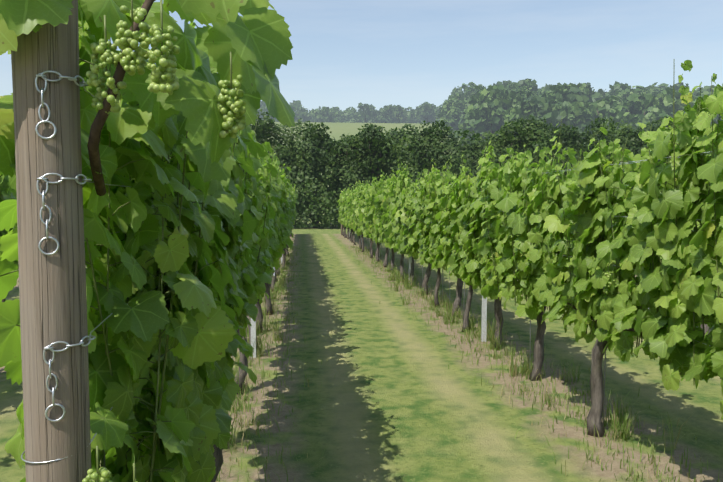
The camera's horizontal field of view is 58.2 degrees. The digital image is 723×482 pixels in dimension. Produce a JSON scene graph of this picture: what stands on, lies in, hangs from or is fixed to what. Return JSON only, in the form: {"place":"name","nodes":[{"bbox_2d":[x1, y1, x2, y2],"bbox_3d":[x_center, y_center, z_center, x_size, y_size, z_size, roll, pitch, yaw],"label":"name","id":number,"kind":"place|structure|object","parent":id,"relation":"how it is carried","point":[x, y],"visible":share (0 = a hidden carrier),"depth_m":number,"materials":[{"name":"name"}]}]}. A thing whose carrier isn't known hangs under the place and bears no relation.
{"place":"outdoors","nodes":[
{"label":"outdoors","id":0,"kind":"place"},
{"bbox_2d":[82,5,614,481],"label":"grape clusters","id":1,"kind":"object","parent":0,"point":[162,73],"visible":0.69,"depth_m":1.09,"materials":[{"name":"green food"}]},
{"bbox_2d":[0,122,722,481],"bbox_3d":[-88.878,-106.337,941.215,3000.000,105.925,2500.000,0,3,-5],"label":"ground","id":2,"kind":"structure","parent":0,"point":[396,400],"depth_m":4.89,"materials":[{"name":"green plant"}]},
{"bbox_2d":[11,0,341,481],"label":"wooden posts","id":3,"kind":"object","parent":2,"relation":"on","point":[53,298],"visible":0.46,"depth_m":1.12,"materials":[{"name":"brown wood"}]},
{"bbox_2d":[35,70,95,421],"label":"chains","id":4,"kind":"object","parent":3,"relation":"attached to","point":[50,347],"visible":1,"depth_m":1.11,"materials":[{"name":"silver metal"}]},
{"bbox_2d":[103,248,605,467],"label":"vine trunks","id":5,"kind":"object","parent":2,"relation":"in","point":[104,465],"visible":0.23,"depth_m":5.42,"materials":[{"name":"brown wood"}]},
{"bbox_2d":[1,225,709,481],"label":"vine trunks","id":6,"kind":"object","parent":2,"relation":"on","point":[596,395],"visible":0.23,"depth_m":5.43,"materials":[{"name":"brown wood"}]},
{"bbox_2d":[87,0,641,445],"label":"vine cordons","id":7,"kind":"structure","parent":6,"relation":"attached to","point":[99,121],"depth_m":1.14,"materials":[{"name":"brown wood"}]},
{"bbox_2d":[96,0,608,481],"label":"grape stems","id":8,"kind":"object","parent":7,"relation":"attached to","point":[105,39],"visible":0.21,"depth_m":1.10,"materials":[{"name":"green plant"}]},
{"bbox_2d":[0,154,710,272],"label":"vine leaves","id":9,"kind":"object","parent":7,"relation":"attached to","point":[360,208],"visible":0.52,"depth_m":13.68,"materials":[{"name":"green plant"}]},
{"bbox_2d":[0,0,722,481],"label":"vine leaves","id":10,"kind":"object","parent":7,"relation":"attached to","point":[200,324],"visible":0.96,"depth_m":1.70,"materials":[{"name":"green plant"}]},
{"bbox_2d":[86,37,720,481],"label":"vine shoots","id":11,"kind":"object","parent":7,"relation":"attached to","point":[158,407],"visible":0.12,"depth_m":3.06,"materials":[{"name":"green plant"}]},
{"bbox_2d":[0,24,722,476],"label":"leaf stalks","id":12,"kind":"object","parent":11,"relation":"attached to","point":[264,196],"visible":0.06,"depth_m":1.89,"materials":[{"name":"green plant"}]},
{"bbox_2d":[244,123,618,341],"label":"vine leaves","id":13,"kind":"object","parent":7,"relation":"attached to","point":[541,283],"visible":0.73,"depth_m":5.78,"materials":[{"name":"green plant"}]},
{"bbox_2d":[0,109,713,227],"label":"windbreak","id":14,"kind":"object","parent":2,"relation":"on","point":[302,158],"depth_m":38.16,"materials":[{"name":"green plant"}]},
{"bbox_2d":[251,218,648,357],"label":"steel posts","id":15,"kind":"object","parent":2,"relation":"on","point":[483,322],"visible":0.04,"depth_m":6.92,"materials":[{"name":"grey metal"}]},
{"bbox_2d":[21,86,714,463],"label":"trellis wires","id":16,"kind":"object","parent":15,"relation":"attached to","point":[165,282],"visible":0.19,"depth_m":1.44,"materials":[{"name":"grey metal"}]},
{"bbox_2d":[256,78,722,162],"bbox_3d":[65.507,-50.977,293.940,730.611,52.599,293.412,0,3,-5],"label":"trees","id":17,"kind":"object","parent":2,"relation":"on","point":[498,104],"materials":[{"name":"green plant"}]},
{"bbox_2d":[0,0,722,112],"label":"sky","id":18,"kind":"structure","parent":0,"point":[345,53],"materials":[{"name":"blue"}]},
{"bbox_2d":[216,245,722,481],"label":"grass","id":19,"kind":"structure","parent":0,"point":[616,424],"depth_m":5.51,"materials":[{"name":"plant"}]}
]}

